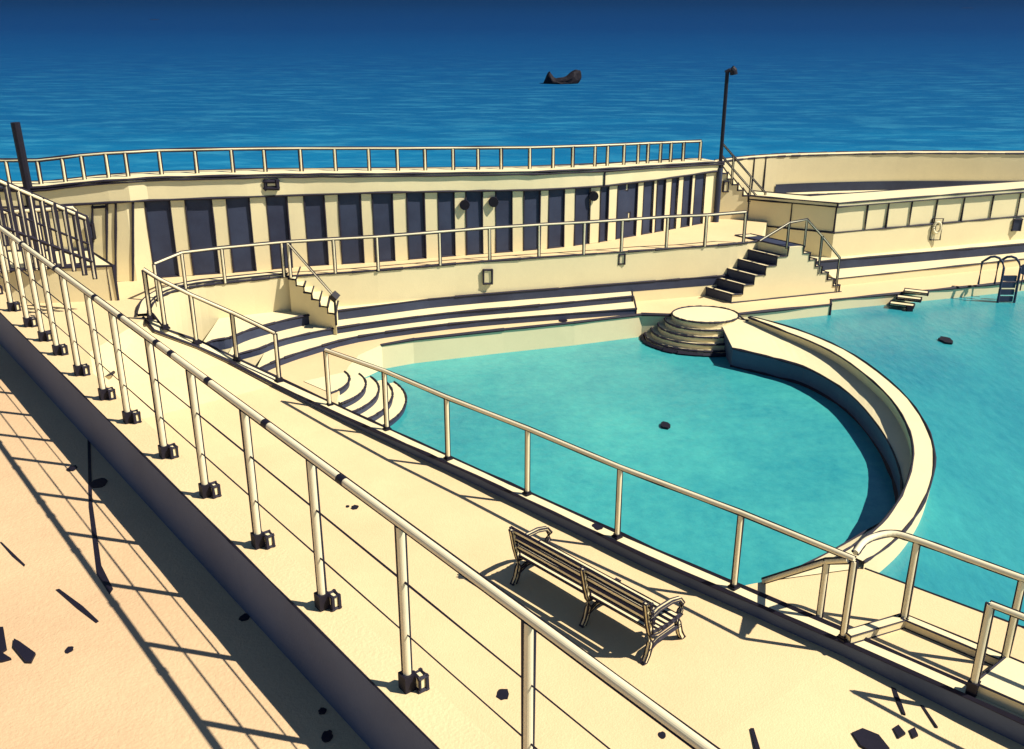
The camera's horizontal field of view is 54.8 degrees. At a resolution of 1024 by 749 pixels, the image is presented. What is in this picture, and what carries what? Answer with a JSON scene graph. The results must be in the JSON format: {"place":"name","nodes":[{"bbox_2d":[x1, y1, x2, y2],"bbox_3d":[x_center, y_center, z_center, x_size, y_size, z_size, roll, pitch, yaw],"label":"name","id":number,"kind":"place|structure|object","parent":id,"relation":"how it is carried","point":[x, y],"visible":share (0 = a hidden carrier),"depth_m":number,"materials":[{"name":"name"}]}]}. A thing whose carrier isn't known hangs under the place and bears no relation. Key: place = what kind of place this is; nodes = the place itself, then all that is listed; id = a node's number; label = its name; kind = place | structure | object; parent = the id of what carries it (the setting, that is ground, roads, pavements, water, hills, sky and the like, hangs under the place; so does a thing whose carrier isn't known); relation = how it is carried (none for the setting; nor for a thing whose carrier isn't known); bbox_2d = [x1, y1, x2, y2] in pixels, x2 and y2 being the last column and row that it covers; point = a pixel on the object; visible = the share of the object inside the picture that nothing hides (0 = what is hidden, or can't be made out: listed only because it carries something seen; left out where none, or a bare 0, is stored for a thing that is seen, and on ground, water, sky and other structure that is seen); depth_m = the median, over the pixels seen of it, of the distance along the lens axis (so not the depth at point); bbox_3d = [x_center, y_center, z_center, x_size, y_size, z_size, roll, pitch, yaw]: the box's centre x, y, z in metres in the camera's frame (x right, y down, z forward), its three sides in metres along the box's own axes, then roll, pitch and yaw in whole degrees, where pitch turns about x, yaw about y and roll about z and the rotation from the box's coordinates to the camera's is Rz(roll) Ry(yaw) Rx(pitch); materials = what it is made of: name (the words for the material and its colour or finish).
{"place":"outdoors","nodes":[
{"label":"outdoors","id":0,"kind":"place"},
{"bbox_2d":[0,345,369,748],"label":"promenade","id":1,"kind":"structure","parent":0,"point":[171,650],"depth_m":7.79,"materials":[{"name":"beige concrete"}]},
{"bbox_2d":[0,627,11,662],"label":"debris","id":2,"kind":"object","parent":1,"relation":"on","point":[3,656],"visible":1,"depth_m":7.56,"materials":[{"name":"black metal"}]},
{"bbox_2d":[0,542,24,565],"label":"scratch","id":3,"kind":"object","parent":1,"relation":"on","point":[13,555],"visible":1,"depth_m":8.82,"materials":[{"name":"black metal"}]},
{"bbox_2d":[13,639,35,663],"bbox_3d":[-3.731,2.122,7.561,0.094,0.050,0.386,-20,29,-41],"label":"debris","id":4,"kind":"object","parent":1,"relation":"on","point":[26,654],"visible":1,"depth_m":7.52,"materials":[{"name":"black metal"}]},
{"bbox_2d":[65,646,73,653],"bbox_3d":[-3.390,2.109,7.567,0.060,0.007,0.083,0,21,0],"label":"tar spot","id":5,"kind":"object","parent":1,"relation":"on","point":[68,649],"visible":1,"depth_m":7.57,"materials":[{"name":"black metal"}]},
{"bbox_2d":[66,465,77,471],"bbox_3d":[-4.636,0.988,10.413,0.097,0.007,0.142,0,21,0],"label":"tar spot","id":6,"kind":"object","parent":1,"relation":"on","point":[72,468],"visible":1,"depth_m":10.40,"materials":[{"name":"black metal"}]},
{"bbox_2d":[56,589,98,622],"bbox_3d":[-3.571,1.908,8.122,0.700,0.036,0.047,19,28,39],"label":"scratch","id":7,"kind":"object","parent":1,"relation":"on","point":[80,607],"visible":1,"depth_m":8.10,"materials":[{"name":"black metal"}]},
{"bbox_2d":[90,478,106,487],"bbox_3d":[-4.223,1.108,10.108,0.161,0.007,0.212,0,21,0],"label":"tar spot","id":8,"kind":"object","parent":1,"relation":"on","point":[99,483],"visible":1,"depth_m":10.09,"materials":[{"name":"black asphalt"}]},
{"bbox_2d":[87,439,112,593],"bbox_3d":[-4.173,1.222,9.864,0.113,0.036,3.795,-9,23,-23],"label":"crack","id":9,"kind":"object","parent":1,"relation":"on","point":[102,576],"visible":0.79,"depth_m":9.10,"materials":[{"name":"black metal"}]},
{"bbox_2d":[239,613,249,620],"bbox_3d":[-2.155,1.956,7.956,0.081,0.007,0.102,0,21,0],"label":"tar spot","id":10,"kind":"object","parent":1,"relation":"on","point":[244,616],"visible":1,"depth_m":7.95,"materials":[{"name":"black metal"}]},
{"bbox_2d":[0,291,500,748],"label":"parapet kerb","id":11,"kind":"structure","parent":1,"relation":"on","point":[345,660],"depth_m":7.67,"materials":[{"name":"beige concrete"}]},
{"bbox_2d":[0,225,719,748],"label":"promenade railing","id":12,"kind":"object","parent":11,"relation":"on","point":[410,679],"visible":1,"depth_m":6.94,"materials":[{"name":"beige metal"}]},
{"bbox_2d":[318,707,326,714],"bbox_3d":[-1.331,2.360,6.930,0.059,0.007,0.066,0,21,0],"label":"tar spot","id":13,"kind":"object","parent":1,"relation":"on","point":[322,710],"visible":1,"depth_m":6.93,"materials":[{"name":"black metal"}]},
{"bbox_2d":[321,730,332,741],"bbox_3d":[-1.251,2.451,6.699,0.077,0.007,0.116,0,21,0],"label":"tar spot","id":14,"kind":"object","parent":1,"relation":"on","point":[327,736],"visible":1,"depth_m":6.69,"materials":[{"name":"black metal"}]},
{"bbox_2d":[20,219,766,385],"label":"walkway","id":15,"kind":"structure","parent":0,"point":[684,254],"depth_m":25.18,"materials":[{"name":"beige concrete"}]},
{"bbox_2d":[10,122,35,207],"bbox_3d":[-11.088,-3.887,22.759,0.300,3.753,0.300,0,21,0],"label":"mast","id":16,"kind":"object","parent":15,"relation":"on","point":[21,155],"visible":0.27,"depth_m":22.29,"materials":[{"name":"black metal"}]},
{"bbox_2d":[0,249,119,303],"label":"landing block","id":17,"kind":"structure","parent":15,"relation":"on","point":[104,286],"depth_m":22.00,"materials":[{"name":"beige paint"}]},
{"bbox_2d":[0,205,86,273],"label":"landing fence","id":18,"kind":"object","parent":17,"relation":"on","point":[34,259],"visible":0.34,"depth_m":21.42,"materials":[{"name":"beige metal"}]},
{"bbox_2d":[0,178,97,279],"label":"stair fence","id":19,"kind":"object","parent":17,"relation":"on","point":[8,187],"visible":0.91,"depth_m":20.10,"materials":[{"name":"beige metal"}]},
{"bbox_2d":[136,271,287,315],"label":"walkway kerb","id":20,"kind":"structure","parent":15,"relation":"on","point":[141,308],"depth_m":23.44,"materials":[{"name":"beige paint"}]},
{"bbox_2d":[286,242,339,334],"bbox_3d":[-4.880,-1.549,24.596,1.232,3.694,2.336,-4,22,-10],"label":"terrace stair","id":21,"kind":"object","parent":15,"relation":"on","point":[319,309],"visible":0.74,"depth_m":23.89,"materials":[{"name":"beige paint"}]},
{"bbox_2d":[0,158,724,281],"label":"changing cubicles","id":22,"kind":"object","parent":15,"relation":"on","point":[139,222],"visible":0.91,"depth_m":24.79,"materials":[{"name":"beige paint"}]},
{"bbox_2d":[146,201,178,277],"bbox_3d":[-8.413,-3.284,23.771,0.599,1.937,0.315,-6,22,-15],"label":"doorway","id":23,"kind":"structure","parent":22,"relation":"in","point":[159,217],"depth_m":23.65,"materials":[{"name":"blue paint"}]},
{"bbox_2d":[186,200,218,274],"bbox_3d":[-7.517,-3.371,24.014,0.647,1.920,0.314,-5,22,-13],"label":"doorway","id":24,"kind":"structure","parent":22,"relation":"in","point":[199,212],"depth_m":23.89,"materials":[{"name":"blue paint"}]},
{"bbox_2d":[227,198,254,272],"bbox_3d":[-6.653,-3.458,24.248,0.578,1.899,0.309,-6,22,-16],"label":"doorway","id":25,"kind":"structure","parent":22,"relation":"in","point":[238,209],"depth_m":24.13,"materials":[{"name":"blue paint"}]},
{"bbox_2d":[267,197,288,268],"bbox_3d":[-5.792,-3.553,24.529,0.531,1.877,0.313,-8,23,-18],"label":"doorway","id":26,"kind":"structure","parent":22,"relation":"in","point":[277,212],"depth_m":24.37,"materials":[{"name":"blue paint"}]},
{"bbox_2d":[305,195,327,265],"bbox_3d":[-4.918,-3.644,24.786,0.531,1.843,0.303,-5,22,-13],"label":"doorway","id":27,"kind":"structure","parent":22,"relation":"in","point":[314,205],"depth_m":24.67,"materials":[{"name":"blue paint"}]},
{"bbox_2d":[339,194,362,263],"bbox_3d":[-4.076,-3.713,24.976,0.588,1.832,0.303,-5,22,-13],"label":"doorway","id":28,"kind":"structure","parent":22,"relation":"in","point":[350,214],"depth_m":24.86,"materials":[{"name":"blue paint"}]},
{"bbox_2d":[0,139,702,183],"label":"roof railing","id":29,"kind":"object","parent":22,"relation":"on","point":[194,150],"visible":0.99,"depth_m":24.52,"materials":[{"name":"beige metal"}]},
{"bbox_2d":[373,194,395,261],"bbox_3d":[-3.293,-3.776,25.165,0.549,1.832,0.316,-6,22,-15],"label":"doorway","id":30,"kind":"structure","parent":22,"relation":"in","point":[382,204],"depth_m":25.04,"materials":[{"name":"blue paint"}]},
{"bbox_2d":[407,193,424,259],"bbox_3d":[-2.490,-3.857,25.402,0.491,1.790,0.306,-7,22,-16],"label":"doorway","id":31,"kind":"structure","parent":22,"relation":"in","point":[415,200],"depth_m":25.30,"materials":[{"name":"blue paint"}]},
{"bbox_2d":[438,193,454,256],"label":"doorway","id":32,"kind":"structure","parent":22,"relation":"in","point":[446,205],"depth_m":25.51,"materials":[{"name":"blue paint"}]},
{"bbox_2d":[467,192,483,254],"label":"doorway","id":33,"kind":"structure","parent":22,"relation":"in","point":[474,212],"depth_m":25.74,"materials":[{"name":"blue paint"}]},
{"bbox_2d":[496,191,512,252],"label":"doorway","id":34,"kind":"structure","parent":22,"relation":"in","point":[504,207],"depth_m":25.94,"materials":[{"name":"blue paint"}]},
{"bbox_2d":[524,191,538,250],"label":"doorway","id":35,"kind":"structure","parent":22,"relation":"in","point":[531,197],"depth_m":26.16,"materials":[{"name":"blue paint"}]},
{"bbox_2d":[547,189,563,248],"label":"doorway","id":36,"kind":"structure","parent":22,"relation":"in","point":[556,204],"depth_m":26.42,"materials":[{"name":"blue paint"}]},
{"bbox_2d":[573,188,589,245],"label":"doorway","id":37,"kind":"structure","parent":22,"relation":"in","point":[582,195],"depth_m":26.71,"materials":[{"name":"blue paint"}]},
{"bbox_2d":[600,187,607,241],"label":"doorway","id":38,"kind":"structure","parent":22,"relation":"in","point":[604,195],"depth_m":27.07,"materials":[{"name":"blue paint"}]},
{"bbox_2d":[617,183,636,238],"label":"doorway","id":39,"kind":"structure","parent":22,"relation":"in","point":[626,199],"depth_m":27.51,"materials":[{"name":"blue paint"}]},
{"bbox_2d":[643,181,652,233],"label":"doorway","id":40,"kind":"structure","parent":22,"relation":"in","point":[648,189],"depth_m":27.93,"materials":[{"name":"blue paint"}]},
{"bbox_2d":[656,180,664,231],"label":"doorway","id":41,"kind":"structure","parent":22,"relation":"in","point":[660,200],"depth_m":28.19,"materials":[{"name":"blue paint"}]},
{"bbox_2d":[670,178,677,229],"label":"doorway","id":42,"kind":"structure","parent":22,"relation":"in","point":[674,187],"depth_m":28.48,"materials":[{"name":"blue paint"}]},
{"bbox_2d":[680,176,690,227],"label":"doorway","id":43,"kind":"structure","parent":22,"relation":"in","point":[687,180],"depth_m":28.75,"materials":[{"name":"blue paint"}]},
{"bbox_2d":[693,174,704,224],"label":"doorway","id":44,"kind":"structure","parent":22,"relation":"in","point":[699,187],"depth_m":29.04,"materials":[{"name":"blue paint"}]},
{"bbox_2d":[152,210,747,301],"bbox_3d":[-0.957,-3.228,24.980,15.375,0.926,1.065,-8,23,-19],"label":"walkway railing","id":45,"kind":"object","parent":15,"relation":"on","point":[281,243],"visible":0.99,"depth_m":24.77,"materials":[{"name":"beige metal"}]},
{"bbox_2d":[482,269,492,284],"bbox_3d":[-0.626,-2.524,25.506,0.284,0.422,0.106,-2,22,-6],"label":"wall plate","id":46,"kind":"object","parent":15,"relation":"attached to","point":[487,276],"depth_m":25.48,"materials":[{"name":"beige paint"}]},
{"bbox_2d":[618,254,625,264],"bbox_3d":[2.927,-3.083,26.379,0.225,0.324,0.105,-2,22,-6],"label":"wall plate","id":47,"kind":"object","parent":15,"relation":"attached to","point":[621,259],"depth_m":26.35,"materials":[{"name":"beige paint"}]},
{"bbox_2d":[713,66,737,221],"bbox_3d":[6.222,-6.666,28.813,0.383,4.484,0.220,0,21,0],"label":"lamp post","id":48,"kind":"object","parent":15,"relation":"on","point":[732,70],"visible":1,"depth_m":28.77,"materials":[{"name":"black metal"}]},
{"bbox_2d":[719,144,766,218],"bbox_3d":[6.910,-5.808,30.159,1.683,2.764,1.255,0,21,0],"label":"sea wall stair","id":49,"kind":"object","parent":15,"relation":"on","point":[736,197],"visible":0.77,"depth_m":29.70,"materials":[{"name":"beige paint"}]},
{"bbox_2d":[722,180,729,192],"bbox_3d":[6.396,-5.627,29.568,0.205,0.362,0.111,-2,22,-5],"label":"wall plate","id":50,"kind":"object","parent":49,"relation":"attached to","point":[725,186],"depth_m":29.54,"materials":[{"name":"beige paint"}]},
{"bbox_2d":[705,218,841,302],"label":"crossing stairs","id":51,"kind":"structure","parent":15,"relation":"on","point":[768,268],"depth_m":27.00,"materials":[{"name":"beige paint"}]},
{"bbox_2d":[0,0,1023,180],"bbox_3d":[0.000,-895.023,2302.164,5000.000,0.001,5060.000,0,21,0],"label":"sea","id":52,"kind":"structure","parent":0,"point":[82,76],"depth_m":125.33,"materials":[{"name":"liquid"}]},
{"bbox_2d":[543,70,581,83],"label":"sea rock","id":53,"kind":"object","parent":52,"relation":"in","point":[573,77],"visible":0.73,"depth_m":118.24,"materials":[{"name":"grey stone"}]},
{"bbox_2d":[714,150,1023,194],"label":"sea wall","id":54,"kind":"structure","parent":52,"relation":"in","point":[816,173],"depth_m":33.41,"materials":[{"name":"beige paint"}]},
{"bbox_2d":[108,322,1023,748],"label":"pool deck","id":55,"kind":"structure","parent":0,"point":[722,676],"depth_m":13.76,"materials":[{"name":"beige concrete"}]},
{"bbox_2d":[496,689,508,699],"bbox_3d":[-0.117,3.977,12.280,0.158,0.007,0.208,0,21,0],"label":"tar spot","id":56,"kind":"object","parent":55,"relation":"on","point":[502,694],"visible":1,"depth_m":12.28,"materials":[{"name":"black"}]},
{"bbox_2d":[141,312,1023,745],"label":"pool kerb","id":57,"kind":"structure","parent":55,"relation":"on","point":[929,682],"depth_m":14.33,"materials":[{"name":"beige paint"}]},
{"bbox_2d":[141,267,284,382],"bbox_3d":[-6.312,-1.065,20.947,2.929,2.459,0.470,2,22,5],"label":"bend railing","id":58,"kind":"object","parent":57,"relation":"on","point":[196,340],"visible":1,"depth_m":20.84,"materials":[{"name":"metal"}]},
{"bbox_2d":[323,348,858,641],"bbox_3d":[0.331,1.471,16.378,11.318,1.283,0.226,19,29,40],"label":"pool railing","id":59,"kind":"object","parent":57,"relation":"on","point":[742,516],"visible":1,"depth_m":15.11,"materials":[{"name":"beige metal"}]},
{"bbox_2d":[592,523,602,529],"bbox_3d":[1.371,2.405,15.710,0.190,0.007,0.226,-10,24,-24],"label":"tar spot","id":60,"kind":"object","parent":57,"relation":"on","point":[596,526],"visible":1,"depth_m":15.68,"materials":[{"name":"black asphalt"}]},
{"bbox_2d":[965,600,1023,715],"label":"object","id":61,"kind":"object","parent":57,"relation":"on","point":[1000,682],"visible":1,"depth_m":11.82,"materials":[{"name":"beige paint"}]},
{"bbox_2d":[508,526,685,664],"bbox_3d":[1.148,2.896,13.779,0.922,0.988,2.641,-19,28,-40],"label":"park bench","id":62,"kind":"object","parent":55,"relation":"on","point":[651,617],"visible":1,"depth_m":13.33,"materials":[{"name":"beige paint"}]},
{"bbox_2d":[658,731,665,738],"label":"tar spot","id":63,"kind":"object","parent":55,"relation":"on","point":[662,735],"visible":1,"depth_m":11.63,"materials":[{"name":"black metal"}]},
{"bbox_2d":[750,728,759,748],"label":"debris","id":64,"kind":"object","parent":55,"relation":"on","point":[755,740],"visible":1,"depth_m":11.55,"materials":[{"name":"black metal"}]},
{"bbox_2d":[852,728,889,748],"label":"debris","id":65,"kind":"object","parent":55,"relation":"on","point":[865,738],"visible":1,"depth_m":11.61,"materials":[{"name":"black metal"}]},
{"bbox_2d":[891,687,905,715],"bbox_3d":[4.793,4.057,12.265,0.059,0.036,0.503,2,22,4],"label":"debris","id":66,"kind":"object","parent":55,"relation":"on","point":[897,698],"visible":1,"depth_m":12.25,"materials":[{"name":"black metal"}]},
{"bbox_2d":[893,724,905,738],"bbox_3d":[4.616,4.266,11.775,0.121,0.050,0.221,0,21,0],"label":"debris","id":67,"kind":"object","parent":55,"relation":"on","point":[899,731],"visible":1,"depth_m":11.76,"materials":[{"name":"black metal"}]},
{"bbox_2d":[909,727,917,738],"bbox_3d":[4.780,4.279,11.763,0.088,0.050,0.177,0,21,0],"label":"debris","id":68,"kind":"object","parent":55,"relation":"on","point":[913,732],"visible":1,"depth_m":11.73,"materials":[{"name":"black metal"}]},
{"bbox_2d":[920,705,937,727],"bbox_3d":[5.083,4.169,12.037,0.037,0.036,0.397,-2,22,-6],"label":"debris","id":69,"kind":"object","parent":55,"relation":"on","point":[929,716],"visible":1,"depth_m":12.02,"materials":[{"name":"black metal"}]},
{"bbox_2d":[365,337,894,584],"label":"pool water","id":70,"kind":"structure","parent":0,"point":[800,459],"depth_m":20.02,"materials":[{"name":"teal liquid"}]},
{"bbox_2d":[661,421,669,429],"bbox_3d":[3.221,1.069,20.737,0.204,0.049,0.330,0,21,0],"label":"float","id":71,"kind":"object","parent":70,"relation":"on","point":[665,425],"visible":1,"depth_m":20.67,"materials":[{"name":"black metal"}]},
{"bbox_2d":[268,266,1023,404],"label":"pool surround","id":72,"kind":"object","parent":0,"point":[390,352],"visible":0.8,"depth_m":25.42,"materials":[{"name":"beige concrete"}]},
{"bbox_2d":[304,370,406,425],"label":"crescent steps","id":73,"kind":"structure","parent":72,"relation":"on","point":[360,393],"depth_m":21.30,"materials":[{"name":"beige paint"}]},
{"bbox_2d":[204,274,728,370],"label":"terrace steps","id":74,"kind":"structure","parent":72,"relation":"on","point":[299,336],"depth_m":24.94,"materials":[{"name":"beige paint"}]},
{"bbox_2d":[640,305,743,356],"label":"round steps","id":75,"kind":"structure","parent":72,"relation":"on","point":[696,330],"depth_m":25.09,"materials":[{"name":"beige paint"}]},
{"bbox_2d":[722,316,936,577],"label":"curved pool wall","id":76,"kind":"structure","parent":72,"relation":"on","point":[879,408],"depth_m":20.77,"materials":[{"name":"beige paint"}]},
{"bbox_2d":[889,288,928,311],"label":"entry steps","id":77,"kind":"structure","parent":72,"relation":"attached to","point":[909,306],"depth_m":27.25,"materials":[{"name":"beige paint"}]},
{"bbox_2d":[1020,264,1023,290],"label":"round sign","id":78,"kind":"object","parent":72,"relation":"on","point":[1022,270],"visible":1,"depth_m":27.60,"materials":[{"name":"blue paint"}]},
{"bbox_2d":[745,567,1023,680],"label":"poolside platform","id":79,"kind":"structure","parent":0,"point":[877,595],"depth_m":13.57,"materials":[{"name":"beige concrete"}]},
{"bbox_2d":[761,557,849,617],"bbox_3d":[4.008,2.656,13.429,0.194,1.262,1.552,-11,24,-25],"label":"pool handrail","id":80,"kind":"object","parent":79,"relation":"on","point":[824,563],"visible":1,"depth_m":13.32,"materials":[{"name":"beige metal"}]},
{"bbox_2d":[846,530,1023,665],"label":"platform railing","id":81,"kind":"object","parent":79,"relation":"on","point":[903,619],"visible":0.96,"depth_m":12.85,"materials":[{"name":"beige metal"}]},
{"bbox_2d":[774,291,1023,625],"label":"pool water","id":82,"kind":"structure","parent":0,"point":[964,392],"depth_m":20.63,"materials":[{"name":"teal liquid"}]},
{"bbox_2d":[938,336,952,344],"bbox_3d":[10.867,-0.857,24.752,0.308,0.049,0.522,0,21,0],"label":"float","id":83,"kind":"object","parent":82,"relation":"on","point":[946,340],"visible":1,"depth_m":24.70,"materials":[{"name":"black metal"}]},
{"bbox_2d":[977,255,1021,302],"bbox_3d":[13.684,-2.623,27.799,0.930,1.506,0.560,0,21,0],"label":"pool ladder","id":84,"kind":"object","parent":82,"relation":"in","point":[1001,291],"visible":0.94,"depth_m":27.61,"materials":[{"name":"silver metal"}]},
{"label":"terrace floor","id":85,"kind":"structure","parent":0,"visible":0},
{"bbox_2d":[747,181,1023,285],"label":"sun terrace","id":86,"kind":"structure","parent":85,"relation":"on","point":[876,236],"depth_m":29.67,"materials":[{"name":"beige paint"}]},
{"bbox_2d":[929,218,943,240],"bbox_3d":[12.917,-4.407,30.056,0.359,0.687,0.100,0,21,0],"label":"lifebuoy holder","id":87,"kind":"object","parent":86,"relation":"attached to","point":[940,227],"visible":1,"depth_m":30.02,"materials":[{"name":"beige metal"}]},
{"bbox_2d":[1011,218,1023,230],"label":"wall hatch","id":88,"kind":"object","parent":86,"relation":"attached to","point":[1017,224],"depth_m":31.00,"materials":[{"name":"blue paint"}]}
]}

